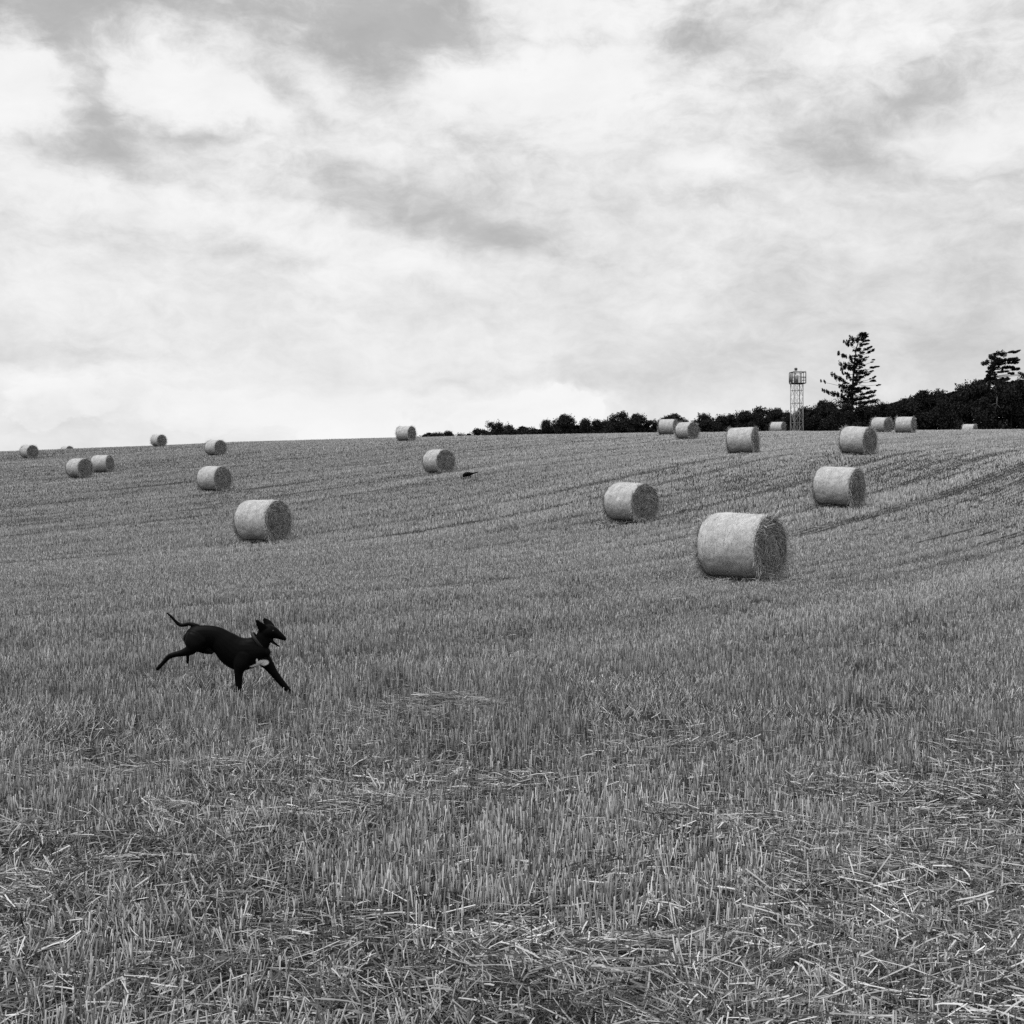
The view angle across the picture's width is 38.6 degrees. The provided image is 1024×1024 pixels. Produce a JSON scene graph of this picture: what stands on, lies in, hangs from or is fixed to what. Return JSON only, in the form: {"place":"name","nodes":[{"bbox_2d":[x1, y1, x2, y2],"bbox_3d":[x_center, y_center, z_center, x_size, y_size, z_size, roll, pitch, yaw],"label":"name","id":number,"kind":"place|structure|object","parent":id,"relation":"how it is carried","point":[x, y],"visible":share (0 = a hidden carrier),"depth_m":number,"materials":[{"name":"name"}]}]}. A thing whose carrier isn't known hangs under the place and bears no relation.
{"place":"outdoors","nodes":[
{"label":"outdoors","id":0,"kind":"place"},
{"bbox_2d":[0,430,1023,1023],"bbox_3d":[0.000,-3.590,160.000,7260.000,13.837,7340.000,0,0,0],"label":"ground","id":1,"kind":"structure","parent":0,"point":[780,504],"depth_m":42.80,"materials":[{"name":"soil"}]},
{"bbox_2d":[19,444,39,458],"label":"straw bale","id":2,"kind":"object","parent":1,"relation":"on","point":[29,451],"visible":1,"depth_m":146.89},
{"bbox_2d":[61,446,72,448],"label":"straw bale","id":3,"kind":"object","parent":1,"relation":"on","point":[66,447],"visible":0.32,"depth_m":201.90},
{"bbox_2d":[63,457,95,477],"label":"straw bale","id":4,"kind":"object","parent":1,"relation":"on","point":[78,467],"visible":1,"depth_m":99.91},
{"bbox_2d":[90,454,115,472],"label":"straw bale","id":5,"kind":"object","parent":1,"relation":"on","point":[103,463],"visible":0.91,"depth_m":106.84},
{"bbox_2d":[150,434,167,445],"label":"straw bale","id":6,"kind":"object","parent":1,"relation":"on","point":[158,440],"visible":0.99,"depth_m":161.89},
{"bbox_2d":[193,465,234,490],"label":"straw bale","id":7,"kind":"object","parent":1,"relation":"on","point":[219,477],"visible":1,"depth_m":76.90},
{"bbox_2d":[203,439,227,454],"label":"straw bale","id":8,"kind":"object","parent":1,"relation":"on","point":[215,447],"visible":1,"depth_m":120.91},
{"bbox_2d":[156,612,299,698],"bbox_3d":[-2.347,1.218,12.097,1.169,0.772,0.192,0,0,0],"label":"running dog","id":9,"kind":"object","parent":1,"relation":"on","point":[239,655],"visible":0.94,"depth_m":12.05},
{"bbox_2d":[229,497,298,542],"bbox_3d":[-7.827,0.249,45.992,1.819,1.594,1.693,0,0,33],"label":"straw bale","id":10,"kind":"object","parent":1,"relation":"on","point":[266,520],"visible":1,"depth_m":45.60},
{"bbox_2d":[395,426,416,440],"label":"straw bale","id":11,"kind":"object","parent":1,"relation":"on","point":[404,433],"visible":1,"depth_m":132.91},
{"bbox_2d":[418,432,442,436],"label":"bush","id":12,"kind":"object","parent":1,"relation":"on","point":[428,434],"visible":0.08,"depth_m":308.82,"materials":[{"name":"black plant"}]},
{"bbox_2d":[419,448,457,472],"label":"straw bale","id":13,"kind":"object","parent":1,"relation":"on","point":[439,460],"visible":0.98,"depth_m":77.38},
{"bbox_2d":[435,430,462,435],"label":"bush","id":14,"kind":"object","parent":1,"relation":"on","point":[447,433],"visible":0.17,"depth_m":305.57,"materials":[{"name":"black plant"}]},
{"bbox_2d":[462,472,477,478],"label":"distant dog","id":15,"kind":"object","parent":1,"relation":"on","point":[466,474],"visible":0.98,"depth_m":69.94},
{"bbox_2d":[469,427,492,434],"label":"bush","id":16,"kind":"object","parent":1,"relation":"on","point":[477,431],"visible":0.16,"depth_m":291.06,"materials":[{"name":"black plant"}]},
{"bbox_2d":[485,419,502,434],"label":"broadleaf tree","id":17,"kind":"object","parent":1,"relation":"on","point":[494,430],"visible":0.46,"depth_m":296.58,"materials":[{"name":"black plant"}]},
{"bbox_2d":[493,422,512,434],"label":"broadleaf tree","id":18,"kind":"object","parent":1,"relation":"on","point":[504,427],"visible":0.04,"depth_m":299.31,"materials":[{"name":"black plant"}]},
{"bbox_2d":[1,685,1021,992],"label":"straw drifts","id":19,"kind":"object","parent":1,"relation":"on","point":[659,935],"visible":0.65,"depth_m":7.45,"materials":[{"name":"grey plant"}]},
{"bbox_2d":[0,429,1023,1023],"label":"stubble","id":20,"kind":"object","parent":1,"relation":"on","point":[42,609],"visible":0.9,"depth_m":13.90,"materials":[{"name":"grey plant"}]},
{"bbox_2d":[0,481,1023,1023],"bbox_3d":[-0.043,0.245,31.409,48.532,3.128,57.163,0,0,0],"label":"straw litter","id":21,"kind":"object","parent":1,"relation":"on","point":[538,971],"visible":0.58,"depth_m":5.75,"materials":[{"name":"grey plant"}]},
{"bbox_2d":[499,426,536,434],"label":"bush","id":22,"kind":"object","parent":1,"relation":"on","point":[521,430],"visible":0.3,"depth_m":290.59,"materials":[{"name":"black plant"}]},
{"bbox_2d":[189,450,880,584],"bbox_3d":[0.206,-0.874,53.098,34.868,4.711,51.950,0,0,0],"label":"spilled straw","id":23,"kind":"object","parent":1,"relation":"on","point":[693,577],"visible":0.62,"depth_m":45.87,"materials":[{"name":"grey plant"}]},
{"bbox_2d":[539,419,551,433],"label":"broadleaf tree","id":24,"kind":"object","parent":1,"relation":"on","point":[545,428],"visible":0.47,"depth_m":295.48,"materials":[{"name":"black plant"}]},
{"bbox_2d":[548,413,579,433],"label":"broadleaf tree","id":25,"kind":"object","parent":1,"relation":"on","point":[563,422],"visible":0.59,"depth_m":290.56,"materials":[{"name":"black plant"}]},
{"bbox_2d":[578,418,591,433],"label":"broadleaf tree","id":26,"kind":"object","parent":1,"relation":"on","point":[585,426],"visible":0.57,"depth_m":297.45,"materials":[{"name":"black plant"}]},
{"bbox_2d":[586,418,615,433],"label":"bush","id":27,"kind":"object","parent":1,"relation":"on","point":[604,424],"visible":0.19,"depth_m":286.98,"materials":[{"name":"black plant"}]},
{"bbox_2d":[603,410,628,432],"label":"broadleaf tree","id":28,"kind":"object","parent":1,"relation":"on","point":[621,416],"visible":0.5,"depth_m":294.28,"materials":[{"name":"black plant"}]},
{"bbox_2d":[598,478,664,523],"bbox_3d":[3.816,-0.383,46.815,1.741,1.527,1.776,0,2,-42],"label":"straw bale","id":29,"kind":"object","parent":1,"relation":"on","point":[635,501],"visible":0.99,"depth_m":46.40},
{"bbox_2d":[620,413,650,432],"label":"broadleaf tree","id":30,"kind":"object","parent":1,"relation":"on","point":[636,421],"visible":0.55,"depth_m":290.52,"materials":[{"name":"black plant"}]},
{"bbox_2d":[643,419,657,431],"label":"bush","id":31,"kind":"object","parent":1,"relation":"on","point":[653,423],"visible":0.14,"depth_m":292.63,"materials":[{"name":"black plant"}]},
{"bbox_2d":[657,418,678,434],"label":"straw bale","id":32,"kind":"object","parent":1,"relation":"on","point":[666,426],"visible":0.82,"depth_m":126.84},
{"bbox_2d":[652,413,687,432],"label":"broadleaf tree","id":33,"kind":"object","parent":1,"relation":"on","point":[679,418],"visible":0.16,"depth_m":288.56,"materials":[{"name":"black plant"}]},
{"bbox_2d":[674,421,699,439],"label":"straw bale","id":34,"kind":"object","parent":1,"relation":"on","point":[686,430],"visible":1,"depth_m":110.90},
{"bbox_2d":[683,418,701,431],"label":"bush","id":35,"kind":"object","parent":1,"relation":"on","point":[694,421],"visible":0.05,"depth_m":295.55,"materials":[{"name":"black plant"}]},
{"bbox_2d":[697,412,725,431],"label":"broadleaf tree","id":36,"kind":"object","parent":1,"relation":"on","point":[707,423],"visible":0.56,"depth_m":290.82,"materials":[{"name":"black plant"}]},
{"bbox_2d":[423,391,1022,436],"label":"wood","id":37,"kind":"object","parent":1,"relation":"on","point":[576,427],"visible":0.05,"depth_m":303.19,"materials":[{"name":"black plant"}]},
{"bbox_2d":[715,413,738,431],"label":"broadleaf tree","id":38,"kind":"object","parent":1,"relation":"on","point":[729,418],"visible":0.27,"depth_m":296.92,"materials":[{"name":"black plant"}]},
{"bbox_2d":[685,506,797,581],"bbox_3d":[4.490,0.653,28.508,1.807,1.541,1.753,1,1,39],"label":"straw bale","id":39,"kind":"object","parent":1,"relation":"on","point":[739,544],"visible":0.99,"depth_m":28.10},
{"bbox_2d":[724,425,762,454],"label":"straw bale","id":40,"kind":"object","parent":1,"relation":"on","point":[744,439],"visible":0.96,"depth_m":74.86},
{"bbox_2d":[732,410,764,429],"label":"broadleaf tree","id":41,"kind":"object","parent":1,"relation":"on","point":[744,417],"visible":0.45,"depth_m":291.46,"materials":[{"name":"black plant"}]},
{"bbox_2d":[747,405,772,431],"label":"broadleaf tree","id":42,"kind":"object","parent":1,"relation":"on","point":[760,412],"visible":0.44,"depth_m":295.00,"materials":[{"name":"black plant"}]},
{"bbox_2d":[768,422,786,430],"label":"straw bale","id":43,"kind":"object","parent":1,"relation":"on","point":[777,426],"visible":0.81,"depth_m":155.85},
{"bbox_2d":[763,408,792,431],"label":"broadleaf tree","id":44,"kind":"object","parent":1,"relation":"on","point":[777,415],"visible":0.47,"depth_m":288.87,"materials":[{"name":"black plant"}]},
{"bbox_2d":[784,410,804,430],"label":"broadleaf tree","id":45,"kind":"object","parent":1,"relation":"on","point":[788,427],"visible":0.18,"depth_m":299.27,"materials":[{"name":"black plant"}]},
{"bbox_2d":[789,368,805,430],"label":"lattice tower","id":46,"kind":"structure","parent":1,"relation":"on","point":[796,381],"depth_m":259.68,"materials":[{"name":"metal"}]},
{"bbox_2d":[796,406,824,430],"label":"broadleaf tree","id":47,"kind":"object","parent":1,"relation":"on","point":[810,423],"visible":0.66,"depth_m":290.60,"materials":[{"name":"black plant"}]},
{"bbox_2d":[805,398,838,430],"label":"broadleaf tree","id":48,"kind":"object","parent":1,"relation":"on","point":[820,406],"visible":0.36,"depth_m":291.76,"materials":[{"name":"black plant"}]},
{"bbox_2d":[806,462,871,506],"bbox_3d":[11.027,-0.881,49.290,1.829,1.603,1.693,4,3,39],"label":"straw bale","id":49,"kind":"object","parent":1,"relation":"on","point":[845,485],"visible":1,"depth_m":48.91},
{"bbox_2d":[818,402,859,430],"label":"bush","id":50,"kind":"object","parent":1,"relation":"on","point":[831,424],"visible":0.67,"depth_m":286.79,"materials":[{"name":"black plant"}]},
{"bbox_2d":[820,332,880,409],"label":"tall conifer","id":51,"kind":"object","parent":1,"relation":"on","point":[852,390],"visible":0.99,"depth_m":289.75,"materials":[{"name":"black plant"}]},
{"bbox_2d":[836,424,879,453],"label":"straw bale","id":52,"kind":"object","parent":1,"relation":"on","point":[855,439],"visible":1,"depth_m":67.92},
{"bbox_2d":[844,404,882,426],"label":"bush","id":53,"kind":"object","parent":1,"relation":"on","point":[869,412],"visible":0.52,"depth_m":286.46,"materials":[{"name":"black plant"}]},
{"bbox_2d":[869,417,893,432],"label":"straw bale","id":54,"kind":"object","parent":1,"relation":"on","point":[882,424],"visible":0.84,"depth_m":120.88},
{"bbox_2d":[876,401,898,427],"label":"broadleaf tree","id":55,"kind":"object","parent":1,"relation":"on","point":[883,410],"visible":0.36,"depth_m":292.75,"materials":[{"name":"black plant"}]},
{"bbox_2d":[885,396,923,430],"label":"broadleaf tree","id":56,"kind":"object","parent":1,"relation":"on","point":[906,407],"visible":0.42,"depth_m":290.07,"materials":[{"name":"black plant"}]},
{"bbox_2d":[893,415,916,432],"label":"straw bale","id":57,"kind":"object","parent":1,"relation":"on","point":[904,424],"visible":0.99,"depth_m":115.89},
{"bbox_2d":[908,388,948,429],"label":"bush","id":58,"kind":"object","parent":1,"relation":"on","point":[928,404],"visible":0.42,"depth_m":291.81,"materials":[{"name":"black plant"}]},
{"bbox_2d":[925,391,970,429],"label":"bush","id":59,"kind":"object","parent":1,"relation":"on","point":[947,420],"visible":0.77,"depth_m":287.47,"materials":[{"name":"black plant"}]},
{"bbox_2d":[949,383,974,429],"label":"broadleaf tree","id":60,"kind":"object","parent":1,"relation":"on","point":[960,389],"visible":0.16,"depth_m":290.71,"materials":[{"name":"black plant"}]},
{"bbox_2d":[961,423,977,429],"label":"straw bale","id":61,"kind":"object","parent":1,"relation":"on","point":[969,426],"visible":0.37,"depth_m":163.93},
{"bbox_2d":[958,379,1005,429],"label":"broadleaf tree","id":62,"kind":"object","parent":1,"relation":"on","point":[979,395],"visible":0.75,"depth_m":285.85,"materials":[{"name":"black plant"}]},
{"bbox_2d":[977,377,1023,428],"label":"bush","id":63,"kind":"object","parent":1,"relation":"on","point":[1007,403],"visible":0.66,"depth_m":283.94,"materials":[{"name":"black plant"}]},
{"bbox_2d":[980,349,1023,418],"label":"ragged conifer","id":64,"kind":"object","parent":1,"relation":"on","point":[995,363],"visible":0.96,"depth_m":287.47,"materials":[{"name":"black plant"}]},
{"bbox_2d":[1004,376,1023,428],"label":"bush","id":65,"kind":"object","parent":1,"relation":"on","point":[1015,421],"visible":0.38,"depth_m":286.36,"materials":[{"name":"black plant"}]},
{"bbox_2d":[0,0,1023,450],"label":"sky","id":66,"kind":"structure","parent":0,"point":[227,220],"materials":[{"name":"white"}]}
]}

